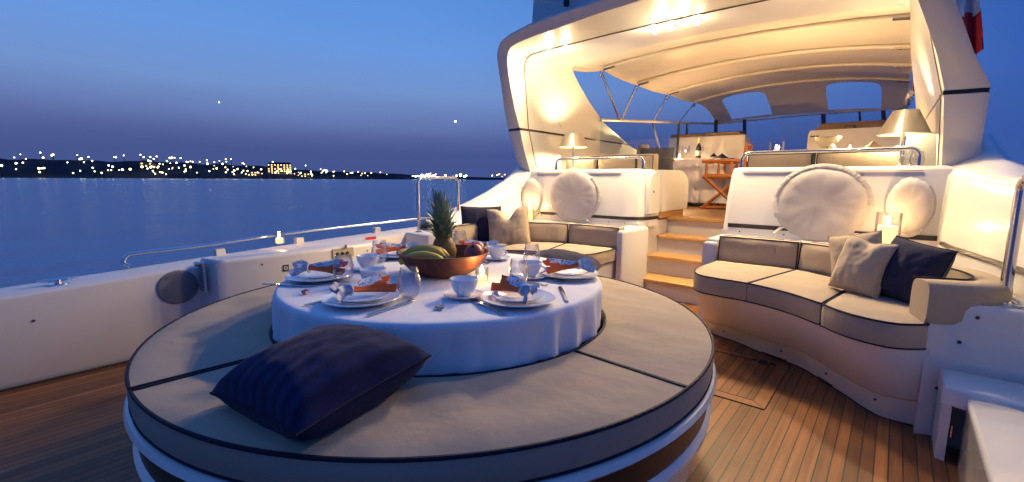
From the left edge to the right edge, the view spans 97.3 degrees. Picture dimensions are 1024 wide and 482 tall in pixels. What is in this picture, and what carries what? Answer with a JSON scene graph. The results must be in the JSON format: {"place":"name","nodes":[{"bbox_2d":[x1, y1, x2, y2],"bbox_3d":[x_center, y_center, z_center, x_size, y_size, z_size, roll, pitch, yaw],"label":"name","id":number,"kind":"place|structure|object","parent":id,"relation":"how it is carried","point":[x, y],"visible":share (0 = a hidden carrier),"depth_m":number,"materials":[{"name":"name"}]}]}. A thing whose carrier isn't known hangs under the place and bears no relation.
{"place":"outdoors","nodes":[
{"label":"outdoors","id":0,"kind":"place"},
{"bbox_2d":[0,178,502,287],"bbox_3d":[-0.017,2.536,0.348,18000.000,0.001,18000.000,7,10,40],"label":"sea","id":1,"kind":"structure","parent":0,"point":[50,228],"depth_m":31.20,"materials":[{"name":"blue liquid"}]},
{"bbox_2d":[0,158,505,179],"bbox_3d":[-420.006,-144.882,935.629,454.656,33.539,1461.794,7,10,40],"label":"hills","id":2,"kind":"structure","parent":0,"point":[55,169],"depth_m":746.12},
{"bbox_2d":[139,160,156,166],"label":"waterfront building","id":3,"kind":"structure","parent":2,"relation":"on","point":[145,163],"depth_m":755.29,"materials":[{"name":"brown"}]},
{"bbox_2d":[244,169,260,175],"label":"waterfront building","id":4,"kind":"structure","parent":2,"relation":"on","point":[252,172],"depth_m":839.22,"materials":[{"name":"brown"}]},
{"bbox_2d":[267,162,291,174],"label":"waterfront building","id":5,"kind":"structure","parent":2,"relation":"on","point":[274,167],"depth_m":899.44,"materials":[{"name":"yellow"}]},
{"bbox_2d":[300,171,313,176],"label":"waterfront building","id":6,"kind":"structure","parent":2,"relation":"on","point":[304,174],"depth_m":916.77,"materials":[{"name":"yellow"}]},
{"bbox_2d":[0,301,959,481],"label":"teak deck","id":7,"kind":"structure","parent":0,"point":[804,426],"depth_m":1.88,"materials":[{"name":"brown wood"}]},
{"bbox_2d":[123,275,716,481],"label":"round bench","id":8,"kind":"object","parent":7,"relation":"on","point":[626,393],"visible":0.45,"depth_m":1.15,"materials":[{"name":"beige"}]},
{"bbox_2d":[209,324,431,441],"bbox_3d":[-0.480,0.341,1.157,0.385,0.214,0.385,2,13,34],"label":"pillow","id":9,"kind":"object","parent":8,"relation":"on","point":[315,383],"visible":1,"depth_m":1.04,"materials":[{"name":"blue fabric"}]},
{"bbox_2d":[532,249,601,270],"bbox_3d":[0.311,0.142,2.688,0.425,0.172,0.405,9,7,14],"label":"pillow","id":10,"kind":"object","parent":8,"relation":"on","point":[563,254],"visible":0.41,"depth_m":2.60,"materials":[{"name":"grey fabric"}]},
{"bbox_2d":[451,221,623,278],"bbox_3d":[0.141,0.199,3.924,1.258,0.660,1.090,7,10,40],"label":"curved sofa","id":11,"kind":"object","parent":7,"relation":"on","point":[598,243],"visible":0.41,"depth_m":3.94,"materials":[{"name":"beige fabric"}]},
{"bbox_2d":[461,206,500,241],"bbox_3d":[-0.287,-0.145,4.168,0.375,0.355,0.147,0,-2,-5],"label":"pillow","id":12,"kind":"object","parent":11,"relation":"on","point":[473,215],"visible":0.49,"depth_m":4.11,"materials":[{"name":"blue fabric"}]},
{"bbox_2d":[487,205,530,244],"bbox_3d":[-0.028,-0.121,4.042,0.385,0.365,0.165,-5,-5,9],"label":"pillow","id":13,"kind":"object","parent":11,"relation":"on","point":[513,229],"visible":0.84,"depth_m":3.98,"materials":[{"name":"beige fabric"}]},
{"bbox_2d":[532,219,621,258],"bbox_3d":[0.461,0.129,4.582,1.460,0.624,0.360,7,10,40],"label":"ledge","id":14,"kind":"object","parent":7,"relation":"on","point":[534,220],"visible":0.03,"depth_m":4.70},
{"bbox_2d":[530,169,658,226],"bbox_3d":[0.818,-0.473,4.714,1.364,0.544,0.439,7,10,40],"label":"cockpit bulkhead","id":15,"kind":"object","parent":14,"relation":"on","point":[623,196],"visible":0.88,"depth_m":4.33,"materials":[{"name":"white"}]},
{"bbox_2d":[521,178,542,216],"bbox_3d":[0.221,-0.454,4.878,0.266,0.444,0.058,2,8,15],"label":"cloth cover","id":16,"kind":"object","parent":15,"relation":"hanging from","point":[532,194],"visible":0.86,"depth_m":4.86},
{"bbox_2d":[559,133,587,166],"bbox_3d":[0.686,-0.993,5.048,0.330,0.395,0.330,7,10,40],"label":"table lamp","id":17,"kind":"object","parent":15,"relation":"on","point":[572,141],"visible":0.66,"depth_m":4.93,"materials":[{"name":"beige metal"}]},
{"bbox_2d":[550,167,600,223],"bbox_3d":[0.625,-0.461,4.566,0.609,0.570,0.040,7,10,40],"label":"cloth cover","id":18,"kind":"object","parent":15,"relation":"hanging from","point":[575,195],"visible":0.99,"depth_m":4.54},
{"bbox_2d":[554,156,644,169],"bbox_3d":[0.866,-0.792,4.604,1.057,0.128,0.057,7,10,40],"label":"coaming handrail","id":19,"kind":"object","parent":15,"relation":"on","point":[604,158],"visible":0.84,"depth_m":4.55,"materials":[{"name":"silver metal"}]},
{"bbox_2d":[645,173,660,213],"bbox_3d":[1.349,-0.456,4.301,0.047,0.380,0.240,7,10,40],"label":"cabinet door","id":20,"kind":"structure","parent":15,"relation":"attached to","point":[653,187],"depth_m":4.25,"materials":[{"name":"plastic"}]},
{"bbox_2d":[645,173,660,213],"bbox_3d":[1.347,-0.456,4.302,0.042,0.380,0.240,7,10,40],"label":"door leaf","id":21,"kind":"structure","parent":20,"relation":"in","point":[653,182],"depth_m":4.25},
{"bbox_2d":[615,225,647,286],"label":"side pillar","id":22,"kind":"structure","parent":7,"relation":"on","point":[631,254],"depth_m":3.92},
{"bbox_2d":[626,215,727,304],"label":"boarding stairs","id":23,"kind":"structure","parent":7,"relation":"on","point":[674,252],"depth_m":4.35,"materials":[{"name":"brown wood"}]},
{"bbox_2d":[698,241,718,319],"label":"sofa end pillar","id":24,"kind":"structure","parent":7,"relation":"on","point":[710,252],"depth_m":3.38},
{"bbox_2d":[714,347,790,409],"bbox_3d":[1.150,0.717,2.562,0.648,0.016,0.685,7,10,40],"label":"deck hatch","id":25,"kind":"object","parent":7,"relation":"on","point":[766,391],"visible":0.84,"depth_m":2.35,"materials":[{"name":"brown wood"}]},
{"bbox_2d":[707,234,828,243],"bbox_3d":[2.150,0.334,3.165,1.430,0.624,0.360,7,10,40],"label":"ledge","id":26,"kind":"object","parent":7,"relation":"on","point":[714,238],"visible":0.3,"depth_m":3.42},
{"bbox_2d":[723,165,953,246],"bbox_3d":[2.383,-0.282,3.400,1.370,0.544,0.439,7,10,40],"label":"cockpit bulkhead","id":27,"kind":"object","parent":26,"relation":"on","point":[749,211],"visible":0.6,"depth_m":3.43,"materials":[{"name":"white"}]},
{"bbox_2d":[497,0,990,170],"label":"radar arch","id":28,"kind":"structure","parent":27,"relation":"on","point":[547,106],"depth_m":3.68,"materials":[{"name":"white"}]},
{"bbox_2d":[420,152,560,227],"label":"side wing","id":29,"kind":"structure","parent":28,"relation":"attached to","point":[505,194],"depth_m":4.83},
{"bbox_2d":[532,0,596,22],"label":"mast fairing","id":30,"kind":"object","parent":28,"relation":"on","point":[542,9],"visible":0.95,"depth_m":4.06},
{"bbox_2d":[572,4,914,122],"bbox_3d":[3.579,-2.034,6.258,3.020,0.795,5.500,7,10,40],"label":"bimini top","id":31,"kind":"object","parent":28,"relation":"attached to","point":[799,65],"visible":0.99,"depth_m":5.57,"materials":[{"name":"fabric"}]},
{"bbox_2d":[956,0,983,54],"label":"ensign flag","id":32,"kind":"object","parent":28,"relation":"attached to","point":[970,12],"visible":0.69,"depth_m":4.78,"materials":[{"name":"red fabric"}]},
{"bbox_2d":[936,132,1023,298],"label":"side wing","id":33,"kind":"structure","parent":28,"relation":"attached to","point":[977,204],"depth_m":2.36,"materials":[{"name":"plastic"}]},
{"bbox_2d":[939,241,1023,274],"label":"wing stripe","id":34,"kind":"object","parent":33,"relation":"attached to","point":[998,263],"visible":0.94,"depth_m":2.23,"materials":[{"name":"black"}]},
{"bbox_2d":[773,164,874,241],"bbox_3d":[2.213,-0.270,3.233,0.608,0.567,0.040,7,10,40],"label":"cloth cover","id":35,"kind":"object","parent":27,"relation":"hanging from","point":[818,202],"visible":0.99,"depth_m":3.22,"materials":[{"name":"fabric"}]},
{"bbox_2d":[738,146,922,167],"bbox_3d":[2.323,-0.621,3.380,1.161,0.140,0.061,7,10,40],"label":"coaming handrail","id":36,"kind":"object","parent":27,"relation":"on","point":[918,151],"visible":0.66,"depth_m":3.29,"materials":[{"name":"silver metal"}]},
{"bbox_2d":[876,109,931,165],"bbox_3d":[2.848,-0.742,3.285,0.310,0.405,0.310,7,10,40],"label":"table lamp","id":37,"kind":"object","parent":27,"relation":"on","point":[903,123],"visible":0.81,"depth_m":3.20,"materials":[{"name":"fabric"}]},
{"bbox_2d":[885,177,936,236],"bbox_3d":[2.563,-0.214,2.903,0.249,0.390,0.057,7,10,40],"label":"cloth cover","id":38,"kind":"object","parent":27,"relation":"hanging from","point":[913,201],"visible":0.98,"depth_m":2.89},
{"bbox_2d":[874,212,902,243],"bbox_3d":[2.408,-0.065,2.891,0.132,0.238,0.132,7,10,40],"label":"glass candle","id":39,"kind":"object","parent":26,"relation":"on","point":[889,233],"visible":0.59,"depth_m":2.85,"materials":[{"name":"beige wax"}]},
{"bbox_2d":[693,235,1012,425],"bbox_3d":[1.712,0.402,2.528,1.367,0.660,1.210,7,10,40],"label":"curved sofa","id":40,"kind":"object","parent":7,"relation":"on","point":[780,299],"visible":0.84,"depth_m":2.21,"materials":[{"name":"beige fabric"}]},
{"bbox_2d":[827,230,881,274],"bbox_3d":[1.887,0.097,2.473,0.106,0.285,0.255,12,-14,-33],"label":"pillow","id":41,"kind":"object","parent":40,"relation":"on","point":[836,244],"visible":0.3,"depth_m":2.51,"materials":[{"name":"beige fabric"}]},
{"bbox_2d":[828,234,898,297],"bbox_3d":[1.786,0.130,2.296,0.151,0.295,0.240,14,9,-25],"label":"pillow","id":42,"kind":"object","parent":40,"relation":"on","point":[861,265],"visible":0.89,"depth_m":2.25,"materials":[{"name":"beige fabric"}]},
{"bbox_2d":[880,235,957,303],"bbox_3d":[1.905,0.150,2.159,0.174,0.305,0.275,15,12,-16],"label":"pillow","id":43,"kind":"object","parent":40,"relation":"on","point":[909,260],"visible":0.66,"depth_m":2.10,"materials":[{"name":"blue fabric"}]},
{"bbox_2d":[913,295,1023,434],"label":"quarter coaming","id":44,"kind":"object","parent":7,"relation":"on","point":[986,341],"visible":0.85,"depth_m":1.79,"materials":[{"name":"white plastic"}]},
{"bbox_2d":[1000,175,1023,304],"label":"gate rail","id":45,"kind":"object","parent":44,"relation":"on","point":[1013,239],"visible":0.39,"depth_m":1.79,"materials":[{"name":"silver metal"}]},
{"bbox_2d":[1001,303,1023,308],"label":"gate latch","id":46,"kind":"object","parent":44,"relation":"attached to","point":[1016,306],"visible":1,"depth_m":1.75,"materials":[{"name":"silver metal"}]},
{"bbox_2d":[931,368,1023,460],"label":"stern locker","id":47,"kind":"object","parent":7,"relation":"on","point":[957,390],"visible":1,"depth_m":1.71,"materials":[{"name":"white plastic"}]},
{"bbox_2d":[958,399,1023,481],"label":"boarding step","id":48,"kind":"object","parent":7,"relation":"on","point":[992,447],"visible":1,"depth_m":1.42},
{"bbox_2d":[0,0,1023,177],"label":"sky","id":49,"kind":"structure","parent":0,"point":[375,86],"materials":[{"name":"blue"}]},
{"bbox_2d":[665,202,725,217],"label":"deck","id":50,"kind":"structure","parent":0,"point":[693,209],"depth_m":5.54,"materials":[{"name":"brown wood"}]},
{"bbox_2d":[566,154,658,169],"bbox_3d":[1.266,-0.651,5.205,1.054,0.650,0.760,7,10,40],"label":"cockpit bench","id":51,"kind":"object","parent":50,"relation":"on","point":[651,161],"visible":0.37,"depth_m":4.81,"materials":[{"name":"beige fabric"}]},
{"bbox_2d":[655,170,687,217],"bbox_3d":[1.528,-0.519,4.873,0.495,0.478,0.710,7,10,40],"label":"cabinet","id":52,"kind":"object","parent":50,"relation":"on","point":[674,193],"visible":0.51,"depth_m":4.65,"materials":[{"name":"white plastic"}]},
{"bbox_2d":[640,147,673,169],"bbox_3d":[1.617,-0.894,5.046,0.364,0.305,0.130,3,-2,20],"label":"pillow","id":53,"kind":"object","parent":52,"relation":"on","point":[665,158],"visible":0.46,"depth_m":4.98,"materials":[{"name":"grey fabric"}]},
{"bbox_2d":[669,131,749,203],"bbox_3d":[3.347,-1.250,7.751,1.250,1.170,0.400,7,10,40],"label":"helm bench","id":54,"kind":"object","parent":50,"relation":"on","point":[730,144],"visible":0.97,"depth_m":7.49,"materials":[{"name":"brown"}]},
{"bbox_2d":[700,142,752,209],"bbox_3d":[2.884,-0.867,6.073,0.542,0.862,0.507,6,9,34],"label":"folding chair","id":55,"kind":"object","parent":50,"relation":"on","point":[707,177],"visible":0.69,"depth_m":5.95,"materials":[{"name":"brown wood"}]},
{"bbox_2d":[747,151,898,167],"bbox_3d":[2.689,-0.454,3.948,1.044,0.620,0.660,7,10,40],"label":"cockpit bench","id":56,"kind":"object","parent":50,"relation":"on","point":[876,158],"visible":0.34,"depth_m":3.63,"materials":[{"name":"beige fabric"}]},
{"bbox_2d":[807,120,900,148],"bbox_3d":[4.701,-1.040,6.247,1.020,1.180,0.665,7,10,40],"label":"helm console","id":57,"kind":"object","parent":50,"relation":"on","point":[859,134],"visible":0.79,"depth_m":5.98,"materials":[{"name":"brown"}]},
{"bbox_2d":[902,133,936,165],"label":"cockpit wall","id":58,"kind":"structure","parent":50,"relation":"on","point":[926,144],"depth_m":3.22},
{"bbox_2d":[599,90,913,157],"bbox_3d":[3.872,-1.691,6.673,3.030,0.905,4.940,7,10,40],"label":"windscreen","id":59,"kind":"object","parent":58,"relation":"on","point":[823,114],"visible":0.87,"depth_m":7.84,"materials":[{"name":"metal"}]},
{"bbox_2d":[813,136,843,148],"bbox_3d":[3.062,-0.936,4.372,0.256,0.135,0.256,7,10,40],"label":"silver bowl","id":60,"kind":"object","parent":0,"point":[827,142],"visible":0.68,"depth_m":4.30,"materials":[{"name":"grey"}]},
{"bbox_3d":[-0.542,0.168,1.762,0.144,0.010,0.144,7,10,40],"label":"saucer","id":61,"kind":"object","parent":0,"visible":0},
{"bbox_2d":[359,266,388,278],"bbox_3d":[-0.539,0.139,1.757,0.105,0.061,0.105,-4,9,-27],"label":"coffee cup","id":62,"kind":"object","parent":61,"relation":"on","point":[365,272],"visible":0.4,"depth_m":1.73,"materials":[{"name":"white"}]},
{"bbox_3d":[-0.291,0.469,2.022,1.310,0.636,1.310,7,10,40],"label":"dining table","id":63,"kind":"object","parent":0,"visible":0},
{"bbox_2d":[272,253,601,374],"bbox_3d":[-0.290,0.230,1.985,1.372,0.161,1.367,7,10,40],"label":"tablecloth","id":64,"kind":"object","parent":63,"relation":"on","point":[460,336],"visible":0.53,"depth_m":1.46,"materials":[{"name":"white fabric"}]},
{"bbox_2d":[262,283,313,286],"bbox_3d":[-0.875,0.172,1.761,0.220,0.004,0.016,2,8,8],"label":"knife","id":65,"kind":"object","parent":64,"relation":"on","point":[288,285],"visible":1,"depth_m":1.76,"materials":[{"name":"silver metal"}]},
{"bbox_2d":[285,269,351,282],"bbox_3d":[-0.803,0.147,1.877,0.256,0.017,0.256,7,10,40],"label":"dinner plate","id":66,"kind":"object","parent":64,"relation":"on","point":[307,280],"visible":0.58,"depth_m":1.84,"materials":[{"name":"white"}]},
{"bbox_2d":[295,270,335,278],"bbox_3d":[-0.803,0.138,1.875,0.184,0.014,0.184,7,10,40],"label":"side plate","id":67,"kind":"object","parent":66,"relation":"on","point":[311,274],"visible":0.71,"depth_m":1.87,"materials":[{"name":"white"}]},
{"bbox_2d":[289,259,347,275],"bbox_3d":[-0.797,0.108,1.867,0.226,0.057,0.086,0,8,-5],"label":"napkin","id":68,"kind":"object","parent":67,"relation":"on","point":[301,266],"visible":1,"depth_m":1.86,"materials":[{"name":"orange fabric"}]},
{"bbox_2d":[321,291,399,307],"bbox_3d":[-0.513,0.196,1.534,0.256,0.017,0.256,7,10,40],"label":"dinner plate","id":69,"kind":"object","parent":64,"relation":"on","point":[328,299],"visible":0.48,"depth_m":1.50,"materials":[{"name":"white"}]},
{"bbox_2d":[332,292,388,301],"bbox_3d":[-0.513,0.187,1.533,0.184,0.014,0.184,7,10,40],"label":"side plate","id":70,"kind":"object","parent":69,"relation":"on","point":[362,296],"visible":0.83,"depth_m":1.53,"materials":[{"name":"white"}]},
{"bbox_2d":[330,274,396,302],"bbox_3d":[-0.505,0.157,1.529,0.086,0.057,0.226,8,11,43],"label":"napkin","id":71,"kind":"object","parent":70,"relation":"on","point":[377,283],"visible":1,"depth_m":1.53,"materials":[{"name":"orange fabric"}]},
{"bbox_2d":[352,264,383,270],"bbox_3d":[-0.662,0.124,2.074,0.144,0.010,0.144,7,10,40],"label":"saucer","id":72,"kind":"object","parent":64,"relation":"on","point":[357,267],"visible":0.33,"depth_m":2.09,"materials":[{"name":"white"}]},
{"bbox_2d":[356,253,378,267],"bbox_3d":[-0.661,0.095,2.072,0.105,0.061,0.105,-6,10,-40],"label":"coffee cup","id":73,"kind":"object","parent":72,"relation":"on","point":[368,260],"visible":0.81,"depth_m":2.04,"materials":[{"name":"white"}]},
{"bbox_2d":[375,253,399,258],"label":"dinner plate","id":74,"kind":"object","parent":64,"relation":"on","point":[390,257],"visible":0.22,"depth_m":2.38,"materials":[{"name":"white"}]},
{"bbox_2d":[384,251,397,255],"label":"side plate","id":75,"kind":"object","parent":74,"relation":"on","point":[393,253],"visible":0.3,"depth_m":2.40,"materials":[{"name":"white"}]},
{"bbox_2d":[375,241,417,254],"bbox_3d":[-0.613,0.035,2.412,0.226,0.057,0.087,-2,8,-19],"label":"napkin","id":76,"kind":"object","parent":75,"relation":"on","point":[383,246],"visible":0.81,"depth_m":2.40,"materials":[{"name":"orange fabric"}]},
{"bbox_2d":[366,299,414,316],"bbox_3d":[-0.387,0.215,1.470,0.016,0.004,0.220,5,9,29],"label":"knife","id":77,"kind":"object","parent":64,"relation":"on","point":[391,307],"visible":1,"depth_m":1.46,"materials":[{"name":"silver metal"}]},
{"bbox_2d":[397,267,420,298],"bbox_3d":[-0.361,0.145,1.584,0.084,0.108,0.084,7,10,40],"label":"tumbler","id":78,"kind":"object","parent":64,"relation":"on","point":[408,297],"visible":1,"depth_m":1.58,"materials":[{"name":"clear glass"}]},
{"bbox_2d":[396,244,489,277],"bbox_3d":[-0.302,0.094,1.997,0.408,0.103,0.408,7,10,40],"label":"fruit bowl","id":79,"kind":"object","parent":64,"relation":"on","point":[460,264],"visible":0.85,"depth_m":1.85,"materials":[{"name":"brown wood"}]},
{"bbox_2d":[398,251,442,264],"bbox_3d":[-0.369,0.076,1.901,0.223,0.070,0.048,0,-21,0],"label":"banana","id":80,"kind":"object","parent":79,"relation":"in","point":[422,254],"visible":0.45,"depth_m":1.89,"materials":[{"name":"green plant"}]},
{"bbox_2d":[402,245,448,257],"bbox_3d":[-0.373,0.049,1.948,0.208,0.068,0.048,0,-12,0],"label":"banana","id":81,"kind":"object","parent":79,"relation":"in","point":[434,249],"visible":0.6,"depth_m":1.93,"materials":[{"name":"green plant"}]},
{"bbox_2d":[422,188,458,257],"bbox_3d":[-0.325,-0.065,2.095,0.179,0.368,0.185,3,11,40],"label":"pineapple","id":82,"kind":"object","parent":79,"relation":"in","point":[440,223],"visible":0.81,"depth_m":2.06,"materials":[{"name":"green plant"}]},
{"bbox_2d":[464,244,483,256],"bbox_3d":[-0.165,0.050,1.957,0.086,0.094,0.086,28,52,35],"label":"pomegranate","id":83,"kind":"object","parent":79,"relation":"in","point":[473,250],"visible":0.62,"depth_m":1.93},
{"bbox_2d":[444,289,483,298],"bbox_3d":[-0.171,0.191,1.609,0.144,0.010,0.144,7,10,40],"label":"saucer","id":84,"kind":"object","parent":64,"relation":"on","point":[476,293],"visible":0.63,"depth_m":1.60,"materials":[{"name":"white"}]},
{"bbox_2d":[449,275,477,296],"bbox_3d":[-0.171,0.162,1.603,0.105,0.061,0.105,-6,10,-37],"label":"coffee cup","id":85,"kind":"object","parent":84,"relation":"on","point":[463,285],"visible":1,"depth_m":1.58,"materials":[{"name":"white"}]},
{"bbox_2d":[475,266,487,281],"bbox_3d":[-0.124,0.131,1.863,0.054,0.066,0.054,7,10,40],"label":"glass candle","id":86,"kind":"object","parent":64,"relation":"on","point":[482,278],"visible":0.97,"depth_m":1.85,"materials":[{"name":"beige wax"}]},
{"bbox_2d":[470,299,506,314],"bbox_3d":[-0.080,0.215,1.481,0.024,0.003,0.205,-5,9,-34],"label":"fork","id":87,"kind":"object","parent":64,"relation":"on","point":[476,301],"visible":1,"depth_m":1.49,"materials":[{"name":"silver metal"}]},
{"bbox_2d":[485,255,509,259],"bbox_3d":[-0.081,0.087,2.369,0.144,0.010,0.144,7,10,40],"label":"saucer","id":88,"kind":"object","parent":64,"relation":"on","point":[501,258],"visible":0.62,"depth_m":2.35,"materials":[{"name":"white"}]},
{"bbox_2d":[487,245,507,258],"bbox_3d":[-0.079,0.058,2.363,0.105,0.061,0.105,0,8,-5],"label":"coffee cup","id":89,"kind":"object","parent":88,"relation":"on","point":[497,251],"visible":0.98,"depth_m":2.33,"materials":[{"name":"white"}]},
{"bbox_2d":[481,289,554,307],"bbox_3d":[0.021,0.198,1.547,0.256,0.017,0.256,7,10,40],"label":"dinner plate","id":90,"kind":"object","parent":64,"relation":"on","point":[547,298],"visible":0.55,"depth_m":1.51,"materials":[{"name":"white"}]},
{"bbox_2d":[491,290,544,302],"bbox_3d":[0.021,0.189,1.545,0.184,0.014,0.184,7,10,40],"label":"side plate","id":91,"kind":"object","parent":90,"relation":"on","point":[508,296],"visible":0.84,"depth_m":1.54,"materials":[{"name":"white"}]},
{"bbox_2d":[491,274,539,303],"bbox_3d":[0.014,0.158,1.543,0.087,0.057,0.226,-5,9,-32],"label":"napkin","id":92,"kind":"object","parent":91,"relation":"on","point":[514,283],"visible":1,"depth_m":1.56,"materials":[{"name":"orange fabric"}]},
{"bbox_2d":[513,272,545,278],"bbox_3d":[0.076,0.149,1.925,0.144,0.010,0.144,7,10,40],"label":"saucer","id":93,"kind":"object","parent":64,"relation":"on","point":[521,275],"visible":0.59,"depth_m":1.92,"materials":[{"name":"white"}]},
{"bbox_2d":[518,260,546,276],"bbox_3d":[0.079,0.120,1.920,0.105,0.061,0.105,-3,8,-22],"label":"coffee cup","id":94,"kind":"object","parent":93,"relation":"on","point":[534,266],"visible":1,"depth_m":1.89,"materials":[{"name":"white"}]},
{"bbox_2d":[558,286,568,301],"bbox_3d":[0.190,0.193,1.660,0.016,0.004,0.220,0,8,-1],"label":"knife","id":95,"kind":"object","parent":64,"relation":"on","point":[561,289],"visible":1,"depth_m":1.65,"materials":[{"name":"silver metal"}]},
{"bbox_2d":[540,269,598,279],"bbox_3d":[0.249,0.142,1.959,0.256,0.017,0.256,7,10,40],"label":"dinner plate","id":96,"kind":"object","parent":64,"relation":"on","point":[588,275],"visible":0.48,"depth_m":1.93,"materials":[{"name":"white"}]},
{"bbox_2d":[554,268,590,275],"bbox_3d":[0.249,0.133,1.958,0.184,0.014,0.184,7,10,40],"label":"side plate","id":97,"kind":"object","parent":96,"relation":"on","point":[573,272],"visible":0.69,"depth_m":1.96,"materials":[{"name":"white"}]},
{"bbox_2d":[542,257,595,273],"bbox_3d":[0.245,0.104,1.948,0.226,0.057,0.086,-1,8,-10],"label":"napkin","id":98,"kind":"object","parent":97,"relation":"on","point":[557,265],"visible":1,"depth_m":1.94,"materials":[{"name":"orange fabric"}]},
{"bbox_2d":[553,280,592,282],"bbox_3d":[0.252,0.165,1.860,0.173,0.004,0.034,-1,8,-12],"label":"spoon","id":99,"kind":"object","parent":64,"relation":"on","point":[560,281],"visible":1,"depth_m":1.86,"materials":[{"name":"silver metal"}]},
{"bbox_3d":[2.932,-0.885,6.864,0.740,0.680,0.830,7,10,40],"label":"cockpit table","id":100,"kind":"object","parent":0,"visible":0},
{"bbox_2d":[673,158,738,202],"bbox_3d":[2.934,-0.922,6.860,0.984,0.627,1.069,7,10,40],"label":"tablecloth","id":101,"kind":"object","parent":100,"relation":"on","point":[700,190],"visible":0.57,"depth_m":6.46,"materials":[{"name":"white fabric"}]},
{"bbox_2d":[695,138,701,158],"bbox_3d":[2.776,-1.373,6.702,0.079,0.305,0.079,7,10,40],"label":"wine bottle","id":102,"kind":"object","parent":101,"relation":"on","point":[698,151],"visible":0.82,"depth_m":6.68,"materials":[{"name":"green glass"}]},
{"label":"hull","id":103,"kind":"structure","parent":0,"visible":0},
{"bbox_2d":[0,226,434,391],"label":"bulwark","id":104,"kind":"object","parent":103,"relation":"attached to","point":[83,324],"visible":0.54,"depth_m":2.54,"materials":[{"name":"white plastic"}]},
{"bbox_2d":[35,275,78,286],"bbox_3d":[-2.468,0.218,2.450,0.100,0.038,0.151,0,8,-2],"label":"mooring cleat","id":105,"kind":"object","parent":104,"relation":"on","point":[59,281],"visible":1,"depth_m":2.44,"materials":[{"name":"silver metal"}]},
{"bbox_2d":[157,270,197,303],"bbox_3d":[-2.032,0.281,2.747,0.007,0.208,0.208,7,10,40],"label":"speaker grille","id":106,"kind":"object","parent":104,"relation":"attached to","point":[177,286],"visible":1,"depth_m":2.74,"materials":[{"name":"grey"}]},
{"bbox_2d":[198,265,206,291],"bbox_3d":[-1.921,0.230,2.794,0.080,0.170,0.020,7,10,40],"label":"louvre vent","id":107,"kind":"object","parent":104,"relation":"attached to","point":[202,277],"visible":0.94,"depth_m":2.78,"materials":[{"name":"grey"}]},
{"bbox_2d":[121,217,430,267],"bbox_3d":[-1.472,-0.059,3.777,0.057,0.180,2.781,7,10,40],"label":"bulwark handrail","id":108,"kind":"object","parent":104,"relation":"on","point":[222,251],"visible":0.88,"depth_m":3.27,"materials":[{"name":"silver metal"}]},
{"bbox_2d":[273,232,284,243],"bbox_3d":[-1.697,-0.024,3.286,0.072,0.084,0.072,7,10,40],"label":"glass candle","id":109,"kind":"object","parent":104,"relation":"on","point":[279,240],"visible":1,"depth_m":3.28,"materials":[{"name":"beige wax"}]},
{"bbox_2d":[332,245,353,258],"bbox_3d":[-1.250,0.077,3.348,0.019,0.090,0.170,7,10,40],"label":"socket panel","id":110,"kind":"object","parent":104,"relation":"attached to","point":[345,251],"visible":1,"depth_m":3.35,"materials":[{"name":"beige"}]},
{"bbox_2d":[415,176,459,231],"bbox_3d":[-0.683,-0.357,4.220,0.063,0.500,0.574,6,10,36],"label":"boarding rail","id":111,"kind":"object","parent":104,"relation":"on","point":[419,178],"visible":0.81,"depth_m":4.04,"materials":[{"name":"silver metal"}]},
{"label":"side plate","id":112,"kind":"object","parent":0,"visible":0},
{"bbox_2d":[459,239,498,247],"bbox_3d":[-0.185,0.021,2.532,0.226,0.057,0.086,0,8,-3],"label":"napkin","id":113,"kind":"object","parent":112,"relation":"on","point":[486,244],"visible":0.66,"depth_m":2.54,"materials":[{"name":"orange fabric"}]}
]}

